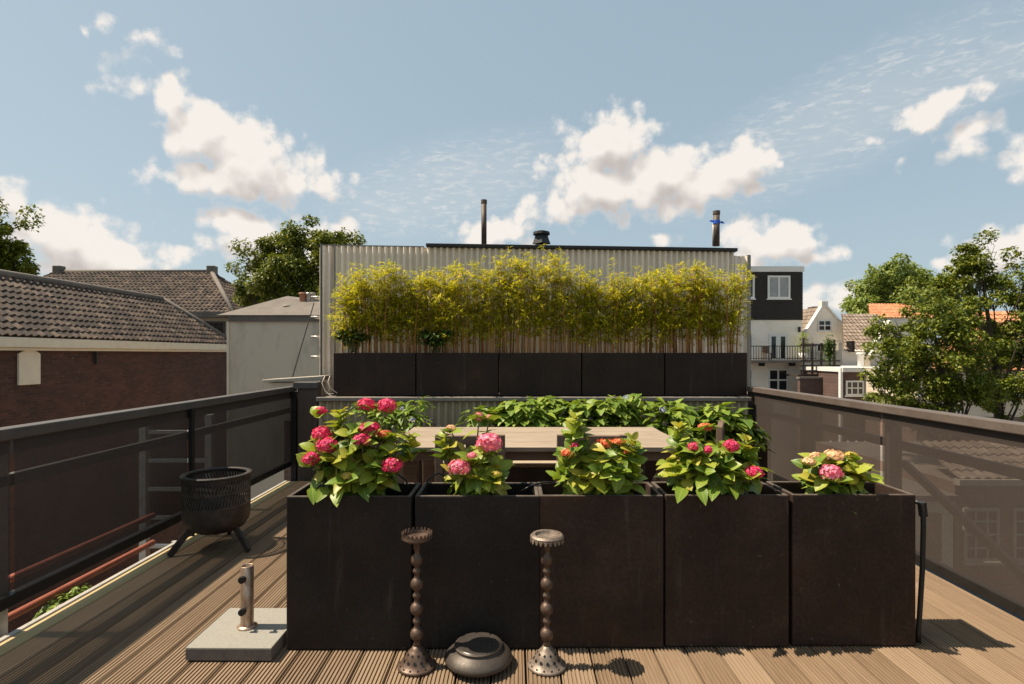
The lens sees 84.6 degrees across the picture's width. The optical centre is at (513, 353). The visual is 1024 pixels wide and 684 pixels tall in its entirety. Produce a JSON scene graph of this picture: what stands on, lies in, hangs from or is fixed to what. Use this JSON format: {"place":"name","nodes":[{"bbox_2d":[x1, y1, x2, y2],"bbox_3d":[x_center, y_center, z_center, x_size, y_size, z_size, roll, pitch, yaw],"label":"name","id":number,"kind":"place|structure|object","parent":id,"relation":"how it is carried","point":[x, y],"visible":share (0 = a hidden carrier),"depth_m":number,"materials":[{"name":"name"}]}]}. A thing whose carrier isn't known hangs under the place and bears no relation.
{"place":"outdoors","nodes":[
{"label":"outdoors","id":0,"kind":"place"},
{"bbox_2d":[0,269,226,632],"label":"brick building","id":1,"kind":"structure","parent":0,"point":[68,348],"depth_m":15.09,"materials":[{"name":"brown brick"}]},
{"bbox_2d":[17,351,40,384],"bbox_3d":[-10.969,0.294,12.735,0.050,0.800,0.570,0,0,0],"label":"window","id":2,"kind":"structure","parent":1,"relation":"in","point":[28,362],"depth_m":12.69,"materials":[{"name":"beige paint"}]},
{"bbox_2d":[43,266,243,310],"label":"tiled house","id":3,"kind":"structure","parent":0,"point":[209,288],"depth_m":31.08,"materials":[{"name":"tile"}]},
{"bbox_2d":[218,296,319,498],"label":"rendered building","id":4,"kind":"structure","parent":0,"point":[264,340],"depth_m":14.00,"materials":[{"name":"paint"}]},
{"bbox_2d":[299,292,315,301],"bbox_3d":[-5.506,-1.472,15.000,0.446,0.320,0.216,0,0,0],"label":"chimney pot","id":5,"kind":"object","parent":4,"relation":"on","point":[304,296],"visible":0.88,"depth_m":14.93,"materials":[{"name":"ceramic"}]},
{"bbox_2d":[0,0,1023,337],"label":"sky","id":6,"kind":"structure","parent":0,"point":[832,139],"materials":[{"name":"blue"}]},
{"bbox_2d":[802,301,845,364],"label":"gable house","id":7,"kind":"structure","parent":0,"point":[821,321],"depth_m":40.00,"materials":[{"name":"white paint"}]},
{"bbox_2d":[815,346,824,352],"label":"window","id":8,"kind":"structure","parent":7,"relation":"in","point":[818,347],"depth_m":39.95,"materials":[{"name":"white glass"}]},
{"bbox_2d":[817,320,832,331],"bbox_3d":[22.060,-1.990,39.939,1.070,0.850,0.117,0,0,0],"label":"window","id":9,"kind":"structure","parent":7,"relation":"in","point":[823,325],"depth_m":39.94,"materials":[{"name":"white glass"}]},
{"bbox_2d":[837,341,845,350],"bbox_3d":[23.375,-0.426,39.968,0.900,0.950,0.056,0,0,0],"label":"window","id":10,"kind":"structure","parent":7,"relation":"in","point":[839,343],"depth_m":39.98,"materials":[{"name":"white"}]},
{"label":"ground","id":11,"kind":"structure","parent":0,"visible":0},
{"bbox_2d":[0,197,46,274],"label":"tree","id":12,"kind":"object","parent":11,"relation":"on","point":[12,253],"visible":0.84,"depth_m":27.03,"materials":[{"name":"green plant"}]},
{"bbox_2d":[139,430,187,560],"bbox_3d":[-2.931,4.439,4.900,0.630,7.830,0.060,0,0,0],"label":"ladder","id":13,"kind":"object","parent":11,"relation":"on","point":[144,554],"visible":0.01,"depth_m":4.88,"materials":[{"name":"grey metal"}]},
{"bbox_2d":[188,311,228,343],"bbox_3d":[-11.700,3.339,24.200,2.800,10.030,4.000,0,0,0],"label":"roof annex","id":14,"kind":"object","parent":11,"relation":"on","point":[214,320],"visible":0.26,"depth_m":22.44,"materials":[{"name":"fabric"}]},
{"bbox_2d":[204,321,225,334],"bbox_3d":[-12.000,-0.996,22.468,0.950,0.620,0.056,0,0,0],"label":"window","id":15,"kind":"structure","parent":14,"relation":"in","point":[219,325],"depth_m":22.48,"materials":[{"name":"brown wood"}]},
{"bbox_2d":[284,466,297,481],"bbox_3d":[0.160,4.555,8.100,5.720,7.598,4.000,0,0,0],"label":"storey","id":16,"kind":"object","parent":11,"relation":"on","point":[287,474],"visible":0.08,"depth_m":6.61,"materials":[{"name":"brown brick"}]},
{"bbox_2d":[262,375,331,395],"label":"parapet wall","id":17,"kind":"structure","parent":16,"relation":"on","point":[278,382],"depth_m":6.36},
{"bbox_2d":[291,303,313,381],"bbox_3d":[-2.533,-0.148,6.750,0.014,0.958,0.354,0,0,29],"label":"stay wire","id":18,"kind":"object","parent":17,"relation":"attached to","point":[303,340],"visible":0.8,"depth_m":6.75,"materials":[{"name":"black metal"}]},
{"bbox_2d":[223,214,366,306],"bbox_3d":[-9.906,0.992,25.781,8.105,14.738,4.697,0,0,26],"label":"tree","id":19,"kind":"object","parent":11,"relation":"on","point":[290,270],"visible":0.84,"depth_m":25.07,"materials":[{"name":"green plant"}]},
{"bbox_2d":[751,266,816,391],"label":"townhouse","id":20,"kind":"structure","parent":11,"relation":"on","point":[777,307],"depth_m":35.95,"materials":[{"name":"white paint"}]},
{"bbox_2d":[751,333,752,359],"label":"window","id":21,"kind":"structure","parent":20,"relation":"in","point":[751,333],"depth_m":35.94,"materials":[{"name":"glass"}]},
{"bbox_2d":[751,369,752,385],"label":"window","id":22,"kind":"structure","parent":20,"relation":"in","point":[751,369],"depth_m":35.94,"materials":[{"name":"grey glass"}]},
{"bbox_2d":[751,276,755,299],"bbox_3d":[14.643,-4.230,35.880,1.520,1.541,0.117,0,0,0],"label":"window","id":23,"kind":"structure","parent":20,"relation":"in","point":[753,279],"depth_m":35.88,"materials":[{"name":"white glass"}]},
{"bbox_2d":[762,347,770,359],"bbox_3d":[15.858,-0.043,35.300,0.440,0.847,0.400,0,0,0],"label":"balcony chair","id":24,"kind":"object","parent":20,"relation":"on","point":[763,349],"visible":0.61,"depth_m":35.47,"materials":[{"name":"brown wood"}]},
{"bbox_2d":[769,334,787,359],"bbox_3d":[16.881,-0.416,35.968,1.215,1.726,0.056,0,0,0],"label":"french door","id":25,"kind":"structure","parent":20,"relation":"in","point":[774,339],"depth_m":35.95,"materials":[{"name":"white glass"}]},
{"bbox_2d":[768,369,788,390],"bbox_3d":[16.881,1.663,35.968,1.311,1.471,0.056,0,0,0],"label":"window","id":26,"kind":"structure","parent":20,"relation":"in","point":[777,378],"depth_m":35.98,"materials":[{"name":"white glass"}]},
{"bbox_2d":[767,276,791,299],"bbox_3d":[16.900,-4.230,35.880,1.559,1.541,0.117,0,0,0],"label":"window","id":27,"kind":"structure","parent":20,"relation":"in","point":[778,287],"depth_m":35.92,"materials":[{"name":"white glass"}]},
{"bbox_2d":[794,331,812,359],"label":"potted shrub","id":28,"kind":"object","parent":20,"relation":"on","point":[801,335],"visible":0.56,"depth_m":35.16,"materials":[{"name":"green plant"}]},
{"bbox_2d":[796,377,822,447],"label":"brick wall","id":29,"kind":"structure","parent":11,"relation":"on","point":[811,385],"depth_m":33.00,"materials":[{"name":"brick"}]},
{"bbox_2d":[799,366,892,400],"bbox_3d":[19.836,4.549,33.210,3.827,7.611,4.780,0,0,0],"label":"brick annex","id":30,"kind":"object","parent":11,"relation":"on","point":[843,382],"visible":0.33,"depth_m":31.00,"materials":[{"name":"brown brick"}]},
{"bbox_2d":[786,338,840,376],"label":"timber balcony","id":31,"kind":"structure","parent":30,"relation":"on","point":[812,361],"depth_m":33.50,"materials":[{"name":"brown wood"}]},
{"bbox_2d":[821,333,835,366],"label":"climbing plant","id":32,"kind":"object","parent":31,"relation":"attached to","point":[829,347],"visible":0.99,"depth_m":33.24,"materials":[{"name":"green plant"}]},
{"bbox_2d":[844,381,864,396],"bbox_3d":[18.749,1.907,30.939,1.120,0.890,0.117,0,0,0],"label":"window","id":33,"kind":"structure","parent":30,"relation":"in","point":[852,388],"depth_m":30.95,"materials":[{"name":"white glass"}]},
{"bbox_2d":[856,353,869,366],"bbox_3d":[20.424,0.428,33.030,0.650,1.020,0.540,0,0,0],"label":"roof cowl","id":34,"kind":"object","parent":30,"relation":"on","point":[862,361],"visible":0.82,"depth_m":32.83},
{"bbox_2d":[818,313,892,365],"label":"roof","id":35,"kind":"structure","parent":11,"relation":"on","point":[853,326],"depth_m":37.89,"materials":[{"name":"brown tile"}]},
{"bbox_2d":[880,445,881,470],"bbox_3d":[13.589,5.282,15.900,6.904,6.144,6.200,0,0,0],"label":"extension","id":36,"kind":"object","parent":11,"relation":"on","point":[880,457],"depth_m":16.00,"materials":[{"name":"white brick"}]},
{"bbox_2d":[855,304,934,366],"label":"orange roof house","id":37,"kind":"structure","parent":11,"relation":"on","point":[890,310],"depth_m":52.84,"materials":[{"name":"tile"}]},
{"bbox_2d":[838,253,967,317],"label":"tree","id":38,"kind":"object","parent":11,"relation":"on","point":[884,284],"visible":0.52,"depth_m":57.63,"materials":[{"name":"green plant"}]},
{"bbox_2d":[857,287,1017,414],"bbox_3d":[11.941,3.289,15.901,4.328,10.168,4.066,0,0,21],"label":"tree","id":39,"kind":"object","parent":11,"relation":"on","point":[942,382],"visible":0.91,"depth_m":15.39,"materials":[{"name":"green plant"}]},
{"bbox_2d":[864,311,1023,435],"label":"beige house","id":40,"kind":"structure","parent":11,"relation":"on","point":[978,410],"depth_m":27.00,"materials":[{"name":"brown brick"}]},
{"bbox_2d":[903,228,1023,420],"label":"tree","id":41,"kind":"object","parent":11,"relation":"on","point":[973,268],"visible":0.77,"depth_m":17.07,"materials":[{"name":"green plant"}]},
{"bbox_3d":[-2.550,1.474,3.200,0.140,0.080,5.400,0,0,0],"label":"grey pipe","id":42,"kind":"object","parent":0,"visible":0},
{"bbox_2d":[8,540,155,621],"bbox_3d":[-2.660,1.387,2.325,0.041,0.045,3.650,0,0,0],"label":"red pipe","id":43,"kind":"object","parent":42,"relation":"on","point":[27,607],"visible":1,"depth_m":3.40,"materials":[{"name":"red metal"}]},
{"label":"lower storeys","id":44,"kind":"structure","parent":0,"visible":0},
{"bbox_2d":[32,583,91,619],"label":"weed","id":45,"kind":"object","parent":44,"relation":"on","point":[62,600],"visible":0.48,"depth_m":3.27,"materials":[{"name":"green plant"}]},
{"bbox_2d":[392,562,1023,683],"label":"roof slab","id":46,"kind":"structure","parent":44,"relation":"on","point":[979,596],"depth_m":3.07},
{"bbox_2d":[0,481,286,642],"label":"deck edge strip","id":47,"kind":"object","parent":46,"relation":"on","point":[47,614],"visible":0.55,"depth_m":3.19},
{"bbox_2d":[0,481,296,656],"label":"deck edge board","id":48,"kind":"object","parent":46,"relation":"on","point":[24,636],"visible":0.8,"depth_m":3.15,"materials":[{"name":"brown wood"}]},
{"bbox_2d":[0,386,297,637],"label":"railing","id":49,"kind":"object","parent":46,"relation":"on","point":[90,490],"visible":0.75,"depth_m":3.40,"materials":[{"name":"black metal"}]},
{"bbox_2d":[10,573,13,582],"bbox_3d":[-2.660,1.187,2.325,0.041,0.045,3.650,0,0,0],"label":"red pipe","id":50,"kind":"object","parent":49,"relation":"attached to","point":[12,577],"depth_m":2.97,"materials":[{"name":"red metal"}]},
{"bbox_2d":[293,382,321,480],"bbox_3d":[-2.241,0.969,6.115,0.258,1.330,0.170,0,0,0],"label":"corner post","id":51,"kind":"object","parent":46,"relation":"attached to","point":[308,394],"visible":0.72,"depth_m":6.06,"materials":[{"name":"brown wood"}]},
{"bbox_2d":[0,481,1023,683],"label":"deck","id":52,"kind":"structure","parent":46,"relation":"on","point":[150,625],"depth_m":2.55,"materials":[{"name":"brown wood"}]},
{"bbox_2d":[166,466,252,556],"bbox_3d":[-2.054,1.097,3.988,0.519,0.526,0.532,0,0,0],"label":"fire basket","id":53,"kind":"object","parent":52,"relation":"on","point":[228,513],"visible":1,"depth_m":3.81,"materials":[{"name":"metal"}]},
{"bbox_2d":[185,563,286,660],"bbox_3d":[-1.254,1.174,2.668,0.387,0.348,0.393,0,0,0],"label":"parasol base","id":54,"kind":"object","parent":52,"relation":"on","point":[246,631],"visible":0.94,"depth_m":2.60,"materials":[{"name":"concrete"}]},
{"bbox_2d":[287,483,420,648],"bbox_3d":[-0.755,1.000,2.711,0.572,0.700,0.280,0,0,0],"label":"planter","id":55,"kind":"object","parent":52,"relation":"on","point":[350,573],"visible":0.8,"depth_m":2.57,"materials":[{"name":"metal"}]},
{"bbox_2d":[296,397,427,506],"bbox_3d":[-0.719,0.496,2.723,0.625,0.566,0.428,0,0,0],"label":"hydrangea","id":56,"kind":"object","parent":55,"relation":"in","point":[356,464],"visible":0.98,"depth_m":2.63,"materials":[{"name":"green plant"}]},
{"bbox_2d":[390,474,409,489],"bbox_3d":[-0.580,0.625,2.747,0.142,0.082,0.033,0,0,-13],"label":"drip hose","id":57,"kind":"object","parent":55,"relation":"in","point":[405,479],"visible":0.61,"depth_m":2.75,"materials":[{"name":"black rubber"}]},
{"bbox_2d":[347,437,403,482],"bbox_3d":[-0.942,0.930,3.833,0.440,0.842,0.490,0,0,-3],"label":"garden chair","id":58,"kind":"object","parent":52,"relation":"on","point":[400,479],"visible":0.02,"depth_m":3.60,"materials":[{"name":"brown wood"}]},
{"bbox_2d":[374,445,422,486],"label":"planter","id":59,"kind":"object","parent":52,"relation":"on","point":[420,473],"visible":0.01,"depth_m":5.28,"materials":[{"name":"metal"}]},
{"bbox_2d":[347,396,436,433],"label":"leafy bush","id":60,"kind":"object","parent":59,"relation":"on","point":[406,410],"visible":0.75,"depth_m":5.11,"materials":[{"name":"green plant"}]},
{"bbox_2d":[397,527,436,676],"bbox_3d":[-0.420,1.061,2.440,0.168,0.582,0.168,0,0,0],"label":"candlestick","id":61,"kind":"object","parent":52,"relation":"on","point":[417,660],"visible":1,"depth_m":2.42,"materials":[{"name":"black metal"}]},
{"bbox_2d":[420,416,440,475],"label":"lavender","id":62,"kind":"object","parent":52,"relation":"on","point":[428,425],"visible":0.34,"depth_m":5.25,"materials":[{"name":"plant"}]},
{"bbox_2d":[435,434,504,481],"bbox_3d":[-0.276,0.930,3.773,0.440,0.842,0.490,0,0,0],"label":"garden chair","id":63,"kind":"object","parent":52,"relation":"on","point":[468,440],"visible":0.16,"depth_m":3.53,"materials":[{"name":"brown wood"}]},
{"bbox_2d":[415,482,538,647],"bbox_3d":[-0.169,1.000,2.719,0.572,0.700,0.280,0,0,0],"label":"planter","id":64,"kind":"object","parent":52,"relation":"on","point":[479,566],"visible":0.88,"depth_m":2.58,"materials":[{"name":"metal"}]},
{"bbox_2d":[424,472,445,490],"bbox_3d":[-0.387,0.624,2.760,0.131,0.082,0.033,0,0,-29],"label":"drip hose","id":65,"kind":"object","parent":64,"relation":"on","point":[431,478],"visible":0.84,"depth_m":2.76,"materials":[{"name":"black rubber"}]},
{"bbox_2d":[430,412,514,494],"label":"hydrangea","id":66,"kind":"object","parent":64,"relation":"on","point":[474,470],"visible":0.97,"depth_m":2.63,"materials":[{"name":"green plant"}]},
{"bbox_2d":[520,481,555,492],"bbox_3d":[0.117,0.655,2.779,0.190,0.047,0.027,0,0,-18],"label":"drip hose","id":67,"kind":"object","parent":64,"relation":"on","point":[529,486],"visible":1,"depth_m":2.77,"materials":[{"name":"black rubber"}]},
{"bbox_2d":[444,632,511,677],"bbox_3d":[-0.155,1.304,2.455,0.296,0.094,0.296,0,0,0],"label":"metal bowl","id":68,"kind":"object","parent":52,"relation":"on","point":[478,654],"visible":1,"depth_m":2.38,"materials":[{"name":"silver metal"}]},
{"bbox_2d":[443,461,556,480],"bbox_3d":[0.160,1.127,4.795,1.820,0.449,0.350,0,0,0],"label":"garden bench","id":69,"kind":"object","parent":52,"relation":"on","point":[535,463],"visible":0.06,"depth_m":4.64,"materials":[{"name":"brown wood"}]},
{"bbox_2d":[505,467,556,482],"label":"planter","id":70,"kind":"object","parent":52,"relation":"on","point":[529,474],"depth_m":5.28,"materials":[{"name":"metal"}]},
{"bbox_2d":[454,395,570,426],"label":"leafy bush","id":71,"kind":"object","parent":70,"relation":"on","point":[512,413],"visible":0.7,"depth_m":5.26,"materials":[{"name":"green plant"}]},
{"bbox_2d":[404,427,677,483],"bbox_3d":[0.160,0.977,4.150,1.979,0.748,1.017,0,0,0],"label":"garden table","id":72,"kind":"object","parent":52,"relation":"on","point":[530,443],"visible":0.47,"depth_m":3.93,"materials":[{"name":"brown wood"}]},
{"bbox_2d":[528,529,565,676],"bbox_3d":[0.143,1.066,2.440,0.168,0.572,0.168,0,0,0],"label":"candlestick","id":73,"kind":"object","parent":52,"relation":"on","point":[546,660],"visible":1,"depth_m":2.42,"materials":[{"name":"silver metal"}]},
{"bbox_2d":[554,434,626,481],"bbox_3d":[0.494,0.930,3.773,0.440,0.842,0.490,0,0,1],"label":"garden chair","id":74,"kind":"object","parent":52,"relation":"on","point":[561,439],"visible":0.03,"depth_m":3.53,"materials":[{"name":"brown wood"}]},
{"bbox_2d":[537,482,662,646],"bbox_3d":[0.402,1.000,2.727,0.572,0.700,0.280,0,0,0],"label":"planter","id":75,"kind":"object","parent":52,"relation":"on","point":[606,573],"visible":0.92,"depth_m":2.59,"materials":[{"name":"metal"}]},
{"bbox_2d":[546,411,647,494],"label":"hydrangea","id":76,"kind":"object","parent":75,"relation":"on","point":[600,467],"visible":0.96,"depth_m":2.65,"materials":[{"name":"green plant"}]},
{"bbox_2d":[645,461,655,483],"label":"planter","id":77,"kind":"object","parent":52,"relation":"on","point":[650,469],"visible":0.02,"depth_m":5.28,"materials":[{"name":"metal"}]},
{"bbox_2d":[546,393,673,426],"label":"leafy bush","id":78,"kind":"object","parent":77,"relation":"on","point":[615,412],"visible":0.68,"depth_m":5.27,"materials":[{"name":"green plant"}]},
{"bbox_2d":[651,420,723,481],"bbox_3d":[1.304,0.930,4.207,0.490,0.842,0.440,0,0,22],"label":"garden chair","id":79,"kind":"object","parent":52,"relation":"on","point":[720,432],"visible":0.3,"depth_m":3.93,"materials":[{"name":"brown wood"}]},
{"bbox_2d":[651,482,788,645],"bbox_3d":[0.983,1.000,2.735,0.572,0.700,0.280,0,0,0],"label":"planter","id":80,"kind":"object","parent":52,"relation":"on","point":[725,569],"visible":0.79,"depth_m":2.60,"materials":[{"name":"metal"}]},
{"bbox_2d":[655,421,774,505],"bbox_3d":[0.946,0.547,2.720,0.554,0.446,0.402,0,0,0],"label":"hydrangea","id":81,"kind":"object","parent":80,"relation":"in","point":[712,469],"visible":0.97,"depth_m":2.64,"materials":[{"name":"green plant"}]},
{"bbox_2d":[678,443,767,482],"bbox_3d":[1.920,1.100,5.450,0.920,0.500,0.340,0,0,0],"label":"planter","id":82,"kind":"object","parent":52,"relation":"on","point":[763,457],"visible":0.07,"depth_m":5.28,"materials":[{"name":"brown wood"}]},
{"bbox_2d":[637,398,775,462],"bbox_3d":[1.744,0.736,5.162,1.223,0.641,0.665,0,0,0],"label":"leafy bush","id":83,"kind":"object","parent":82,"relation":"in","point":[679,411],"visible":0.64,"depth_m":5.02,"materials":[{"name":"green plant"}]},
{"bbox_2d":[766,481,914,644],"bbox_3d":[1.573,1.000,2.743,0.572,0.700,0.280,0,0,0],"label":"planter","id":84,"kind":"object","parent":52,"relation":"on","point":[851,578],"visible":0.81,"depth_m":2.60,"materials":[{"name":"metal"}]},
{"bbox_2d":[791,449,883,513],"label":"hydrangea","id":85,"kind":"object","parent":84,"relation":"in","point":[832,471],"visible":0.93,"depth_m":2.65,"materials":[{"name":"green plant"}]},
{"bbox_2d":[915,500,927,643],"bbox_3d":[1.891,1.013,2.629,0.046,0.658,0.067,0,0,-41],"label":"water hose","id":86,"kind":"object","parent":52,"relation":"on","point":[922,510],"visible":0.92,"depth_m":2.61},
{"bbox_2d":[316,396,751,455],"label":"wall","id":87,"kind":"structure","parent":46,"relation":"on","point":[449,410],"depth_m":6.04,"materials":[{"name":"metal"}]},
{"bbox_2d":[322,376,336,396],"bbox_3d":[-1.989,0.362,6.080,0.178,0.253,0.046,0,0,9],"label":"cable","id":88,"kind":"object","parent":87,"relation":"on","point":[329,386],"visible":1,"depth_m":6.07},
{"bbox_2d":[326,391,747,396],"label":"roof","id":89,"kind":"structure","parent":87,"relation":"on","point":[332,394],"depth_m":6.60,"materials":[{"name":"fabric"}]},
{"bbox_2d":[311,296,319,357],"bbox_3d":[-2.431,-0.141,7.138,0.142,1.210,0.444,0,0,0],"label":"wall ladder","id":90,"kind":"object","parent":89,"relation":"on","point":[317,298],"depth_m":6.92,"materials":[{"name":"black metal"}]},
{"bbox_2d":[334,353,415,395],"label":"planter","id":91,"kind":"object","parent":89,"relation":"on","point":[374,374],"visible":0.86,"depth_m":6.20,"materials":[{"name":"metal"}]},
{"bbox_2d":[332,327,373,351],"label":"leafy plant","id":92,"kind":"object","parent":91,"relation":"in","point":[360,336],"visible":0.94,"depth_m":6.22,"materials":[{"name":"green plant"}]},
{"bbox_2d":[324,258,428,352],"bbox_3d":[-1.508,-0.500,6.293,1.253,1.148,0.679,0,0,0],"label":"bamboo","id":93,"kind":"object","parent":91,"relation":"in","point":[358,320],"visible":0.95,"depth_m":6.26,"materials":[{"name":"plant"}]},
{"bbox_2d":[416,353,498,395],"bbox_3d":[-0.624,0.224,6.380,0.902,0.475,0.360,0,0,0],"label":"planter","id":94,"kind":"object","parent":89,"relation":"on","point":[457,374],"visible":0.98,"depth_m":6.20,"materials":[{"name":"metal"}]},
{"bbox_2d":[416,328,454,353],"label":"creeper","id":95,"kind":"object","parent":94,"relation":"in","point":[435,342],"visible":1,"depth_m":6.18,"materials":[{"name":"green plant"}]},
{"bbox_2d":[401,255,519,352],"bbox_3d":[-0.605,-0.504,6.303,1.378,1.158,0.761,0,0,0],"label":"bamboo","id":96,"kind":"object","parent":94,"relation":"in","point":[439,319],"visible":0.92,"depth_m":6.26,"materials":[{"name":"plant"}]},
{"bbox_2d":[320,243,750,392],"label":"roof shed","id":97,"kind":"structure","parent":89,"relation":"on","point":[335,259],"depth_m":6.96,"materials":[{"name":"metal"}]},
{"bbox_2d":[481,199,486,243],"bbox_3d":[-0.405,-1.768,7.600,0.082,0.621,0.081,0,0,0],"label":"flue pipe","id":98,"kind":"object","parent":97,"relation":"on","point":[483,221],"visible":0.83,"depth_m":7.57,"materials":[{"name":"silver metal"}]},
{"bbox_2d":[532,230,550,244],"bbox_3d":[0.371,-1.573,7.600,0.222,0.176,0.222,0,0,45],"label":"roof vent","id":99,"kind":"object","parent":97,"relation":"on","point":[541,237],"visible":0.99,"depth_m":7.55,"materials":[{"name":"black metal"}]},
{"bbox_2d":[710,210,723,246],"bbox_3d":[2.716,-1.694,7.580,0.178,0.472,0.170,0,0,-38],"label":"flue pipe","id":100,"kind":"object","parent":97,"relation":"on","point":[715,221],"visible":1,"depth_m":7.57,"materials":[{"name":"silver metal"}]},
{"bbox_2d":[499,353,580,395],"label":"planter","id":101,"kind":"object","parent":89,"relation":"on","point":[539,374],"visible":0.98,"depth_m":6.20,"materials":[{"name":"metal"}]},
{"bbox_2d":[485,244,597,352],"bbox_3d":[0.304,-0.577,6.304,1.376,1.303,0.701,0,0,0],"label":"bamboo","id":102,"kind":"object","parent":101,"relation":"in","point":[540,319],"visible":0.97,"depth_m":6.25,"materials":[{"name":"plant"}]},
{"bbox_2d":[581,353,663,395],"bbox_3d":[1.204,0.224,6.380,0.902,0.475,0.360,0,0,0],"label":"planter","id":103,"kind":"object","parent":89,"relation":"on","point":[613,374],"visible":0.87,"depth_m":6.20,"materials":[{"name":"metal"}]},
{"bbox_2d":[566,257,683,352],"bbox_3d":[1.221,-0.503,6.308,1.350,1.155,0.646,0,0,0],"label":"bamboo","id":104,"kind":"object","parent":103,"relation":"in","point":[635,318],"visible":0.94,"depth_m":6.25,"materials":[{"name":"plant"}]},
{"bbox_2d":[664,353,746,395],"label":"planter","id":105,"kind":"object","parent":89,"relation":"on","point":[705,374],"visible":0.9,"depth_m":6.20,"materials":[{"name":"metal"}]},
{"bbox_2d":[649,259,754,352],"bbox_3d":[2.081,-0.499,6.335,1.258,1.146,0.706,0,0,0],"label":"bamboo","id":106,"kind":"object","parent":105,"relation":"in","point":[697,320],"visible":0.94,"depth_m":6.25,"materials":[{"name":"plant"}]},
{"bbox_2d":[746,386,1023,617],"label":"railing","id":107,"kind":"object","parent":46,"relation":"on","point":[962,475],"visible":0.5,"depth_m":3.40,"materials":[{"name":"grey glass"}]}
]}

